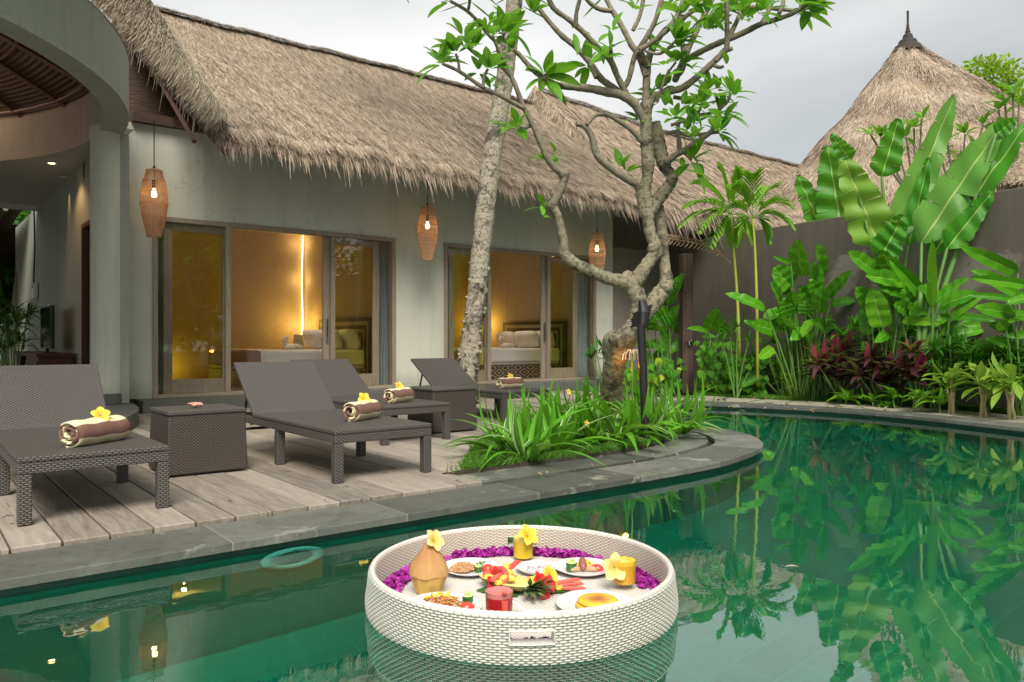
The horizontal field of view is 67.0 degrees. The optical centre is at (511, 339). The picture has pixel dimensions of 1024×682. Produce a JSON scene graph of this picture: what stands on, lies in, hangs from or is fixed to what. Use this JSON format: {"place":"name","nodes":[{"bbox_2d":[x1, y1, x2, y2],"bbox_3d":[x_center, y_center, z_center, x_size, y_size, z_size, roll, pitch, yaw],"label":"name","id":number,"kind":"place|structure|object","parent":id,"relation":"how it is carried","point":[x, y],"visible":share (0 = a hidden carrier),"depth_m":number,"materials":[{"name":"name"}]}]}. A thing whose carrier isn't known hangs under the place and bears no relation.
{"place":"outdoors","nodes":[
{"label":"outdoors","id":0,"kind":"place"},
{"bbox_2d":[9,386,1006,553],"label":"ground","id":1,"kind":"structure","parent":0,"point":[710,442],"depth_m":13.61,"materials":[{"name":"stone"}]},
{"bbox_2d":[0,210,28,289],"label":"garden tree","id":2,"kind":"object","parent":1,"relation":"on","point":[17,221],"visible":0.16,"depth_m":20.49,"materials":[{"name":"green plant"}]},
{"bbox_2d":[0,0,138,429],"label":"pavilion","id":3,"kind":"structure","parent":1,"relation":"on","point":[64,83],"depth_m":9.24,"materials":[{"name":"paint"}]},
{"bbox_2d":[0,208,32,365],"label":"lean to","id":4,"kind":"object","parent":3,"relation":"attached to","point":[8,217],"visible":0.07,"depth_m":17.32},
{"bbox_2d":[0,294,40,365],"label":"fan palm","id":5,"kind":"object","parent":3,"relation":"on","point":[14,333],"visible":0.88,"depth_m":12.28,"materials":[{"name":"green plant"}]},
{"bbox_2d":[15,351,74,364],"bbox_3d":[-7.171,0.460,11.800,0.465,0.540,2.600,0,0,-38],"label":"media console","id":6,"kind":"object","parent":3,"relation":"on","point":[36,358],"visible":0.39,"depth_m":10.86,"materials":[{"name":"red wood"}]},
{"bbox_2d":[37,305,57,352],"bbox_3d":[-6.835,-0.150,11.365,0.200,0.680,1.000,0,0,-38],"label":"television","id":7,"kind":"object","parent":6,"relation":"on","point":[47,328],"visible":1,"depth_m":11.17,"materials":[{"name":"black metal"}]},
{"bbox_2d":[81,220,89,363],"bbox_3d":[-5.657,-0.415,10.385,0.115,2.330,0.700,0,0,-38],"label":"side door","id":8,"kind":"structure","parent":3,"relation":"in","point":[85,226],"depth_m":10.60,"materials":[{"name":"red wood"}]},
{"bbox_2d":[0,390,682,554],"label":"pool deck","id":9,"kind":"structure","parent":1,"relation":"on","point":[73,507],"depth_m":4.74,"materials":[{"name":"wood"}]},
{"bbox_2d":[0,364,169,525],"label":"sun lounger","id":10,"kind":"object","parent":9,"relation":"on","point":[40,405],"visible":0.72,"depth_m":4.67,"materials":[{"name":"wicker"}]},
{"bbox_2d":[58,415,131,446],"bbox_3d":[-2.309,0.507,4.292,0.159,0.154,0.406,0,0,14],"label":"rolled towel","id":11,"kind":"object","parent":10,"relation":"on","point":[84,432],"visible":0.98,"depth_m":4.20,"materials":[{"name":"fabric"}]},
{"bbox_2d":[149,403,247,476],"bbox_3d":[-2.196,0.691,5.408,0.533,0.435,0.483,0,0,-38],"label":"side table","id":12,"kind":"object","parent":9,"relation":"on","point":[204,439],"visible":0.92,"depth_m":5.23,"materials":[{"name":"wicker"}]},
{"bbox_2d":[233,361,431,483],"bbox_3d":[-1.438,0.547,5.851,0.720,0.721,1.950,0,0,-38],"label":"sun lounger","id":13,"kind":"object","parent":9,"relation":"on","point":[291,397],"visible":0.91,"depth_m":5.92,"materials":[{"name":"wicker"}]},
{"bbox_2d":[343,399,382,421],"bbox_3d":[-1.075,0.510,5.567,0.153,0.149,0.357,0,0,20],"label":"rolled towel","id":14,"kind":"object","parent":13,"relation":"on","point":[361,410],"visible":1,"depth_m":5.45,"materials":[{"name":"fabric"}]},
{"bbox_2d":[290,359,450,444],"bbox_3d":[-1.471,0.562,7.653,0.700,0.692,2.054,0,0,-38],"label":"sun lounger","id":15,"kind":"object","parent":9,"relation":"on","point":[343,382],"visible":0.5,"depth_m":7.94,"materials":[{"name":"wicker"}]},
{"bbox_2d":[383,387,414,403],"bbox_3d":[-1.036,0.511,7.092,0.150,0.145,0.357,0,0,24],"label":"rolled towel","id":16,"kind":"object","parent":15,"relation":"on","point":[400,395],"visible":0.98,"depth_m":6.99,"materials":[{"name":"fabric"}]},
{"bbox_2d":[408,385,476,433],"bbox_3d":[-0.702,0.691,7.770,0.533,0.435,0.483,0,0,-38],"label":"side table","id":17,"kind":"object","parent":9,"relation":"on","point":[461,400],"visible":0.78,"depth_m":7.61,"materials":[{"name":"wicker"}]},
{"bbox_2d":[411,358,548,421],"bbox_3d":[-0.441,0.577,9.507,0.700,0.662,1.994,0,0,-38],"label":"sun lounger","id":18,"kind":"object","parent":9,"relation":"on","point":[442,371],"visible":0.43,"depth_m":9.87,"materials":[{"name":"wicker"}]},
{"bbox_2d":[496,377,524,388],"bbox_3d":[-0.021,0.513,9.124,0.347,0.142,0.146,0,0,-40],"label":"rolled towel","id":19,"kind":"object","parent":18,"relation":"on","point":[509,383],"visible":0.99,"depth_m":9.05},
{"bbox_2d":[83,0,805,413],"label":"villa","id":20,"kind":"object","parent":1,"relation":"on","point":[263,152],"visible":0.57,"depth_m":12.37,"materials":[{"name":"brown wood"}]},
{"bbox_2d":[139,119,168,237],"bbox_3d":[-4.322,-1.949,9.338,0.325,1.423,0.326,0,0,-38],"label":"rattan lantern","id":21,"kind":"object","parent":20,"relation":"hanging from","point":[154,184],"visible":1,"depth_m":9.27,"materials":[{"name":"brown wicker"}]},
{"bbox_2d":[158,222,162,393],"bbox_3d":[-4.642,-0.585,10.182,0.171,2.630,0.090,0,0,-38],"label":"curtain","id":22,"kind":"object","parent":20,"relation":"hanging from","point":[160,315],"visible":0.3,"depth_m":10.19,"materials":[{"name":"grey fabric"}]},
{"bbox_2d":[153,217,395,398],"bbox_3d":[-3.234,-0.418,11.017,3.540,2.340,0.125,0,0,-38],"label":"sliding door","id":23,"kind":"structure","parent":20,"relation":"in","point":[207,386],"depth_m":10.48,"materials":[{"name":"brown wood"}]},
{"bbox_2d":[208,317,371,386],"bbox_3d":[-3.863,0.180,13.408,2.155,1.140,2.060,0,0,-38],"label":"bed","id":24,"kind":"object","parent":20,"relation":"on","point":[360,359],"visible":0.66,"depth_m":13.11,"materials":[{"name":"fabric"}]},
{"bbox_2d":[302,330,321,348],"bbox_3d":[-3.610,0.000,13.992,0.158,0.380,0.600,-25,15,-36],"label":"pillow","id":25,"kind":"object","parent":24,"relation":"on","point":[312,339],"visible":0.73,"depth_m":13.82,"materials":[{"name":"white fabric"}]},
{"bbox_2d":[338,329,360,349],"bbox_3d":[-2.815,0.000,13.346,0.197,0.380,0.600,-25,15,-36],"label":"pillow","id":26,"kind":"object","parent":24,"relation":"on","point":[350,339],"visible":0.79,"depth_m":13.15,"materials":[{"name":"yellow fabric"}]},
{"bbox_2d":[379,242,388,384],"bbox_3d":[-2.007,-0.585,12.277,0.276,2.630,0.090,0,0,-38],"label":"curtain","id":27,"kind":"object","parent":20,"relation":"hanging from","point":[384,311],"visible":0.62,"depth_m":12.25,"materials":[{"name":"grey fabric"}]},
{"bbox_2d":[417,181,437,260],"bbox_3d":[-1.284,-1.933,11.753,0.325,1.454,0.326,0,0,-38],"label":"rattan lantern","id":28,"kind":"object","parent":20,"relation":"hanging from","point":[427,251],"visible":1,"depth_m":11.69,"materials":[{"name":"brown wicker"}]},
{"bbox_2d":[454,321,566,378],"bbox_3d":[-0.353,0.180,16.006,2.145,1.140,2.060,0,0,-38],"label":"bed","id":29,"kind":"object","parent":20,"relation":"on","point":[516,361],"visible":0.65,"depth_m":15.38,"materials":[{"name":"fabric"}]},
{"bbox_2d":[518,331,539,347],"bbox_3d":[0.348,0.000,16.052,0.197,0.380,0.580,-25,15,-36],"label":"pillow","id":30,"kind":"object","parent":29,"relation":"on","point":[528,339],"visible":0.91,"depth_m":15.91,"materials":[{"name":"white fabric"}]},
{"bbox_2d":[444,243,595,383],"bbox_3d":[0.219,-0.418,13.762,3.466,2.340,0.125,0,0,-38],"label":"sliding door","id":31,"kind":"structure","parent":20,"relation":"in","point":[547,373],"depth_m":14.03,"materials":[{"name":"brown wood"}]},
{"bbox_2d":[578,260,589,376],"bbox_3d":[1.401,-0.585,14.985,0.466,2.630,0.090,0,0,-38],"label":"curtain","id":32,"kind":"object","parent":20,"relation":"hanging from","point":[583,313],"visible":0.58,"depth_m":14.95,"materials":[{"name":"grey fabric"}]},
{"bbox_2d":[588,230,605,268],"bbox_3d":[1.539,-1.889,13.996,0.325,1.542,0.326,0,0,-38],"label":"rattan lantern","id":33,"kind":"object","parent":20,"relation":"hanging from","point":[595,243],"visible":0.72,"depth_m":13.92,"materials":[{"name":"brown wicker"}]},
{"bbox_2d":[0,401,1023,589],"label":"pool coping","id":34,"kind":"object","parent":1,"relation":"on","point":[26,568],"visible":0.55,"depth_m":4.14,"materials":[{"name":"stone"}]},
{"bbox_2d":[639,377,727,432],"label":"spider lily","id":35,"kind":"object","parent":34,"relation":"on","point":[688,402],"visible":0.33,"depth_m":8.03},
{"bbox_2d":[0,406,1023,595],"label":"pool basin","id":36,"kind":"object","parent":1,"relation":"in","point":[10,591],"visible":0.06,"depth_m":4.09,"materials":[{"name":"stone"}]},
{"bbox_2d":[407,0,638,403],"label":"palm tree","id":37,"kind":"object","parent":1,"relation":"on","point":[469,350],"visible":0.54,"depth_m":10.89,"materials":[{"name":"grey plant"}]},
{"bbox_2d":[458,432,707,484],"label":"stone curb","id":38,"kind":"structure","parent":1,"relation":"on","point":[689,442],"depth_m":5.84,"materials":[{"name":"stone"}]},
{"bbox_2d":[613,247,662,386],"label":"passage wall","id":39,"kind":"structure","parent":1,"relation":"on","point":[625,259],"depth_m":15.64,"materials":[{"name":"paint"}]},
{"bbox_2d":[636,273,683,392],"bbox_3d":[2.733,-0.117,13.955,0.974,2.142,0.730,0,0,-12],"label":"heliconia","id":40,"kind":"object","parent":1,"relation":"on","point":[668,317],"visible":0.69,"depth_m":13.96,"materials":[{"name":"green plant"}]},
{"bbox_2d":[672,253,692,392],"bbox_3d":[2.987,-0.290,13.737,0.465,2.480,0.222,0,0,-14],"label":"shower post","id":41,"kind":"object","parent":1,"relation":"on","point":[686,314],"visible":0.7,"depth_m":13.73,"materials":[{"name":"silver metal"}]},
{"bbox_2d":[686,307,726,392],"bbox_3d":[3.466,0.202,13.300,0.786,1.504,0.695,0,0,-38],"label":"heliconia","id":42,"kind":"object","parent":1,"relation":"on","point":[713,320],"visible":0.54,"depth_m":13.17,"materials":[{"name":"green plant"}]},
{"bbox_2d":[668,162,768,362],"bbox_3d":[3.396,-1.134,12.855,1.803,3.655,0.858,0,0,-16],"label":"cane palm","id":43,"kind":"object","parent":1,"relation":"on","point":[726,223],"visible":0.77,"depth_m":12.82,"materials":[{"name":"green plant"}]},
{"bbox_2d":[707,313,765,397],"bbox_3d":[3.675,0.255,12.541,1.333,1.402,0.713,0,0,-18],"label":"understory palm","id":44,"kind":"object","parent":1,"relation":"on","point":[726,330],"visible":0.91,"depth_m":12.47,"materials":[{"name":"green plant"}]},
{"bbox_2d":[725,238,854,397],"bbox_3d":[4.498,-0.334,12.348,2.327,2.581,0.951,0,0,-8],"label":"heliconia","id":45,"kind":"object","parent":1,"relation":"on","point":[810,298],"visible":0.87,"depth_m":12.37,"materials":[{"name":"green plant"}]},
{"bbox_2d":[794,145,847,221],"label":"banana plant","id":46,"kind":"object","parent":1,"relation":"on","point":[822,203],"visible":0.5,"depth_m":13.62,"materials":[{"name":"green plant"}]},
{"bbox_2d":[792,328,873,402],"bbox_3d":[4.815,0.380,11.570,1.209,1.152,0.879,0,0,-2],"label":"cordyline","id":47,"kind":"object","parent":1,"relation":"on","point":[821,365],"visible":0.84,"depth_m":11.51,"materials":[{"name":"red plant"}]},
{"bbox_2d":[663,187,1023,412],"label":"boundary wall","id":48,"kind":"structure","parent":1,"relation":"on","point":[1000,231],"depth_m":12.79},
{"bbox_2d":[825,384,867,404],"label":"fern","id":49,"kind":"object","parent":1,"relation":"on","point":[846,395],"visible":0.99,"depth_m":11.17,"materials":[{"name":"green plant"}]},
{"bbox_2d":[706,391,1006,413],"bbox_3d":[5.284,0.945,11.751,5.544,0.118,1.223,0,0,44],"label":"ground cover","id":50,"kind":"object","parent":1,"relation":"on","point":[770,395],"visible":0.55,"depth_m":11.99,"materials":[{"name":"green plant"}]},
{"bbox_2d":[712,166,795,380],"bbox_3d":[3.911,-1.029,12.420,1.259,3.400,0.955,0,0,-15],"label":"cane palm","id":51,"kind":"object","parent":50,"relation":"on","point":[744,192],"visible":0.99,"depth_m":12.40,"materials":[{"name":"green plant"}]},
{"bbox_2d":[827,313,887,399],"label":"undergrowth shrub","id":52,"kind":"object","parent":50,"relation":"on","point":[854,322],"visible":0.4,"depth_m":11.77,"materials":[{"name":"green plant"}]},
{"bbox_2d":[846,250,925,405],"bbox_3d":[5.373,-0.145,10.945,1.653,2.199,0.793,0,0,-16],"label":"heliconia","id":53,"kind":"object","parent":1,"relation":"on","point":[886,270],"visible":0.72,"depth_m":10.79,"materials":[{"name":"green plant"}]},
{"bbox_2d":[830,94,955,405],"bbox_3d":[5.476,-1.298,11.027,1.978,4.505,0.490,0,0,-6],"label":"banana plant","id":54,"kind":"object","parent":1,"relation":"on","point":[910,194],"visible":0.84,"depth_m":11.09,"materials":[{"name":"green plant"}]},
{"bbox_2d":[852,105,935,184],"bbox_3d":[6.654,-1.513,13.658,1.425,5.027,1.082,0,0,-1],"label":"young plumeria","id":55,"kind":"object","parent":1,"relation":"on","point":[880,130],"visible":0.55,"depth_m":13.44,"materials":[{"name":"green plant"}]},
{"bbox_2d":[780,11,1023,215],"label":"conical hut","id":56,"kind":"object","parent":1,"relation":"on","point":[913,74],"visible":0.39,"depth_m":18.62,"materials":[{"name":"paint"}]},
{"bbox_2d":[902,239,995,408],"bbox_3d":[6.052,-0.171,10.323,1.412,2.248,0.929,0,0,2],"label":"heliconia","id":57,"kind":"object","parent":1,"relation":"on","point":[959,301],"visible":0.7,"depth_m":10.46,"materials":[{"name":"green plant"}]},
{"bbox_2d":[917,328,986,408],"bbox_3d":[5.932,0.375,10.369,1.110,1.162,0.766,0,0,7],"label":"lady palm","id":58,"kind":"object","parent":1,"relation":"on","point":[935,345],"visible":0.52,"depth_m":10.30,"materials":[{"name":"green plant"}]},
{"bbox_2d":[936,111,997,179],"bbox_3d":[7.793,-1.446,13.279,1.087,4.891,1.164,0,0,-38],"label":"young plumeria","id":59,"kind":"object","parent":1,"relation":"on","point":[964,128],"visible":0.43,"depth_m":13.33,"materials":[{"name":"green plant"}]},
{"bbox_2d":[912,117,1023,407],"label":"banana plant","id":60,"kind":"object","parent":1,"relation":"on","point":[954,218],"visible":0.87,"depth_m":10.65,"materials":[{"name":"green plant"}]},
{"bbox_2d":[947,335,1005,412],"bbox_3d":[6.119,0.444,9.998,0.912,1.022,0.936,0,0,38],"label":"lady palm","id":61,"kind":"object","parent":1,"relation":"on","point":[978,354],"visible":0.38,"depth_m":9.94,"materials":[{"name":"green plant"}]},
{"bbox_2d":[959,246,1023,415],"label":"heliconia","id":62,"kind":"object","parent":1,"relation":"on","point":[1010,287],"visible":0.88,"depth_m":9.49,"materials":[{"name":"green plant"}]},
{"bbox_2d":[960,52,1023,103],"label":"garden tree","id":63,"kind":"object","parent":1,"relation":"on","point":[1005,73],"visible":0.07,"depth_m":22.21,"materials":[{"name":"green plant"}]},
{"bbox_2d":[977,328,1023,415],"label":"lady palm","id":64,"kind":"object","parent":1,"relation":"on","point":[1004,357],"visible":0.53,"depth_m":9.57,"materials":[{"name":"green plant"}]},
{"bbox_2d":[982,78,1023,166],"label":"young plumeria","id":65,"kind":"object","parent":1,"relation":"on","point":[999,104],"visible":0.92,"depth_m":12.97,"materials":[{"name":"green plant"}]},
{"bbox_2d":[0,408,1023,681],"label":"pool water","id":66,"kind":"structure","parent":0,"point":[900,542],"depth_m":3.10,"materials":[{"name":"liquid"}]},
{"bbox_2d":[365,525,677,664],"bbox_3d":[0.035,0.928,2.955,1.175,0.172,1.175,0,0,-38],"label":"floating tray","id":67,"kind":"object","parent":66,"relation":"on","point":[640,617],"visible":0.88,"depth_m":2.53,"materials":[{"name":"white wicker"}]},
{"bbox_2d":[409,541,448,593],"bbox_3d":[-0.320,0.865,2.954,0.152,0.198,0.151,0,0,-38],"label":"young coconut","id":68,"kind":"object","parent":67,"relation":"on","point":[428,570],"visible":0.84,"depth_m":2.90,"materials":[{"name":"food"}]},
{"bbox_2d":[427,530,444,550],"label":"frangipani flower","id":69,"kind":"object","parent":68,"relation":"on","point":[435,540],"visible":1,"depth_m":2.95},
{"bbox_2d":[413,591,482,608],"bbox_3d":[-0.247,0.952,2.747,0.285,0.023,0.285,0,0,-38],"label":"plate","id":70,"kind":"object","parent":67,"relation":"on","point":[477,602],"visible":0.12,"depth_m":2.83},
{"bbox_2d":[423,594,463,607],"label":"fried noodles","id":71,"kind":"object","parent":70,"relation":"on","point":[443,600],"visible":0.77,"depth_m":2.73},
{"bbox_2d":[446,557,498,576],"bbox_3d":[-0.175,0.952,3.218,0.245,0.023,0.245,0,0,-38],"label":"plate","id":72,"kind":"object","parent":67,"relation":"on","point":[472,560],"visible":0.45,"depth_m":3.28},
{"bbox_2d":[477,586,519,595],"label":"banana leaf","id":73,"kind":"object","parent":67,"relation":"on","point":[515,593],"visible":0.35,"depth_m":2.94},
{"bbox_2d":[479,570,557,599],"bbox_3d":[0.021,0.915,2.947,0.368,0.094,0.164,0,0,43],"label":"pineapple boat","id":74,"kind":"object","parent":73,"relation":"on","point":[522,583],"visible":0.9,"depth_m":2.89,"materials":[{"name":"food"}]},
{"bbox_2d":[482,560,521,583],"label":"watermelon sticks","id":75,"kind":"object","parent":74,"relation":"in","point":[503,569],"visible":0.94,"depth_m":2.97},
{"bbox_2d":[486,586,513,610],"bbox_3d":[-0.043,0.897,2.587,0.096,0.132,0.096,0,0,0],"label":"drink glass","id":76,"kind":"object","parent":67,"relation":"on","point":[495,596],"visible":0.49,"depth_m":2.56,"materials":[{"name":"glass"}]},
{"bbox_2d":[382,545,659,638],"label":"orchid petals","id":77,"kind":"object","parent":67,"relation":"on","point":[396,580],"visible":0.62,"depth_m":3.38,"materials":[{"name":"plant"}]},
{"bbox_2d":[513,535,533,558],"bbox_3d":[0.050,0.913,3.405,0.094,0.100,0.094,0,0,0],"label":"drink glass","id":78,"kind":"object","parent":67,"relation":"on","point":[522,549],"visible":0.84,"depth_m":3.37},
{"bbox_2d":[518,524,537,544],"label":"frangipani flower","id":79,"kind":"object","parent":78,"relation":"on","point":[527,533],"visible":1,"depth_m":3.36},
{"bbox_2d":[516,560,556,574],"bbox_3d":[0.102,0.952,3.210,0.171,0.023,0.171,0,0,-38],"label":"plate","id":80,"kind":"object","parent":67,"relation":"on","point":[522,566],"visible":0.59,"depth_m":3.25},
{"bbox_2d":[556,577,585,589],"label":"watermelon slices","id":81,"kind":"object","parent":67,"relation":"on","point":[569,584],"visible":0.58,"depth_m":2.97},
{"bbox_2d":[553,557,605,576],"bbox_3d":[0.298,0.952,3.218,0.251,0.023,0.251,0,0,-38],"label":"plate","id":82,"kind":"object","parent":67,"relation":"on","point":[561,565],"visible":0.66,"depth_m":3.21,"materials":[{"name":"ceramic"}]},
{"bbox_2d":[556,589,630,609],"bbox_3d":[0.299,0.952,2.773,0.285,0.023,0.285,0,0,-38],"label":"plate","id":83,"kind":"object","parent":67,"relation":"on","point":[566,600],"visible":0.2,"depth_m":2.85,"materials":[{"name":"ceramic"}]},
{"bbox_2d":[575,600,585,607],"bbox_3d":[0.300,0.950,2.773,0.146,0.014,0.146,0,0,-38],"label":"pancake","id":84,"kind":"object","parent":83,"relation":"on","point":[578,604],"visible":0.09,"depth_m":2.75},
{"bbox_2d":[578,592,617,606],"bbox_3d":[0.308,0.935,2.773,0.146,0.014,0.146,0,0,-38],"label":"pancake","id":85,"kind":"object","parent":84,"relation":"on","point":[591,599],"visible":0.94,"depth_m":2.76,"materials":[{"name":"food"}]},
{"bbox_2d":[613,556,635,584],"bbox_3d":[0.437,0.907,3.011,0.096,0.112,0.096,0,0,0],"label":"drink glass","id":86,"kind":"object","parent":67,"relation":"on","point":[629,567],"visible":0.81,"depth_m":2.97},
{"bbox_2d":[601,552,627,579],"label":"frangipani flower","id":87,"kind":"object","parent":86,"relation":"in","point":[612,569],"visible":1,"depth_m":2.97,"materials":[{"name":"plant"}]},
{"bbox_2d":[90,0,1023,165],"label":"sky","id":88,"kind":"structure","parent":0,"point":[804,82],"materials":[{"name":"white"}]},
{"bbox_2d":[442,422,674,474],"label":"mondo grass","id":89,"kind":"structure","parent":0,"point":[478,459],"depth_m":5.99,"materials":[{"name":"plant"}]},
{"bbox_2d":[439,400,563,458],"bbox_3d":[-0.060,0.684,5.987,0.998,0.472,0.795,0,0,-38],"label":"spider lily","id":90,"kind":"object","parent":89,"relation":"on","point":[498,446],"visible":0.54,"depth_m":5.93,"materials":[{"name":"plant"}]},
{"bbox_2d":[490,389,529,440],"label":"spider lily","id":91,"kind":"object","parent":89,"relation":"on","point":[523,417],"visible":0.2,"depth_m":6.66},
{"bbox_2d":[445,385,607,470],"bbox_3d":[0.177,0.608,5.664,1.006,0.625,1.300,0,0,-38],"label":"spider lily","id":92,"kind":"object","parent":89,"relation":"on","point":[538,438],"visible":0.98,"depth_m":5.74,"materials":[{"name":"plant"}]},
{"bbox_2d":[517,384,625,460],"bbox_3d":[0.341,0.641,6.141,1.025,0.559,0.848,0,0,-16],"label":"spider lily","id":93,"kind":"object","parent":89,"relation":"on","point":[559,438],"visible":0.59,"depth_m":6.07,"materials":[{"name":"plant"}]},
{"bbox_2d":[521,374,637,448],"bbox_3d":[0.574,0.608,6.774,1.086,0.624,1.050,0,0,-8],"label":"spider lily","id":94,"kind":"object","parent":89,"relation":"on","point":[557,407],"visible":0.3,"depth_m":6.77,"materials":[{"name":"plant"}]},
{"bbox_2d":[563,381,651,442],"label":"spider lily","id":95,"kind":"object","parent":89,"relation":"on","point":[594,431],"visible":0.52,"depth_m":6.47,"materials":[{"name":"plant"}]},
{"bbox_2d":[565,376,679,453],"bbox_3d":[0.771,0.608,6.593,0.857,0.591,1.277,0,0,-14],"label":"spider lily","id":96,"kind":"object","parent":89,"relation":"on","point":[614,421],"visible":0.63,"depth_m":6.49,"materials":[{"name":"plant"}]},
{"bbox_2d":[414,0,835,428],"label":"frangipani tree","id":97,"kind":"object","parent":89,"relation":"on","point":[617,344],"visible":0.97,"depth_m":6.86,"materials":[{"name":"green plant"}]},
{"bbox_2d":[594,383,685,436],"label":"spider lily","id":98,"kind":"object","parent":89,"relation":"on","point":[631,418],"visible":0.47,"depth_m":6.78,"materials":[{"name":"plant"}]},
{"bbox_2d":[630,299,653,445],"bbox_3d":[1.174,0.281,6.867,0.224,1.277,0.358,0,0,-20],"label":"garden light","id":99,"kind":"object","parent":89,"relation":"on","point":[640,318],"visible":0.91,"depth_m":6.75,"materials":[{"name":"black metal"}]},
{"bbox_2d":[622,387,711,446],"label":"spider lily","id":100,"kind":"object","parent":89,"relation":"on","point":[668,415],"visible":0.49,"depth_m":6.92,"materials":[{"name":"plant"}]},
{"bbox_2d":[622,367,715,431],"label":"spider lily","id":101,"kind":"object","parent":89,"relation":"on","point":[663,397],"visible":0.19,"depth_m":7.79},
{"bbox_2d":[625,373,737,434],"bbox_3d":[1.534,0.612,7.269,1.260,0.583,0.839,0,0,30],"label":"spider lily","id":102,"kind":"object","parent":89,"relation":"on","point":[696,418],"visible":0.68,"depth_m":7.30,"materials":[{"name":"plant"}]},
{"bbox_2d":[673,395,1023,423],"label":"flagstone path","id":103,"kind":"structure","parent":0,"point":[991,416],"depth_m":10.65,"materials":[{"name":"stone"}]},
{"bbox_2d":[839,337,907,405],"bbox_3d":[5.191,0.447,11.007,1.063,1.017,0.862,0,0,13],"label":"cordyline","id":104,"kind":"object","parent":103,"relation":"on","point":[867,370],"visible":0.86,"depth_m":10.90,"materials":[{"name":"red plant"}]},
{"bbox_2d":[882,338,944,408],"bbox_3d":[5.445,0.463,10.450,0.723,0.981,0.805,0,0,-10],"label":"cordyline","id":105,"kind":"object","parent":103,"relation":"on","point":[911,370],"visible":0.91,"depth_m":10.39,"materials":[{"name":"red plant"}]},
{"bbox_2d":[916,358,990,413],"bbox_3d":[5.538,0.585,9.843,0.915,0.740,0.752,0,0,-7],"label":"dracaena","id":106,"kind":"object","parent":103,"relation":"on","point":[949,375],"visible":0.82,"depth_m":9.80,"materials":[{"name":"plant"}]},
{"bbox_2d":[936,358,1023,416],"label":"dracaena","id":107,"kind":"object","parent":103,"relation":"on","point":[980,370],"visible":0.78,"depth_m":9.37,"materials":[{"name":"plant"}]},
{"bbox_2d":[964,352,1023,419],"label":"dracaena","id":108,"kind":"object","parent":103,"relation":"on","point":[997,390],"visible":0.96,"depth_m":8.99,"materials":[{"name":"plant"}]},
{"bbox_2d":[996,158,1023,190],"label":"gate roof","id":109,"kind":"structure","parent":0,"point":[1013,178],"depth_m":10.98,"materials":[{"name":"beige plant"}]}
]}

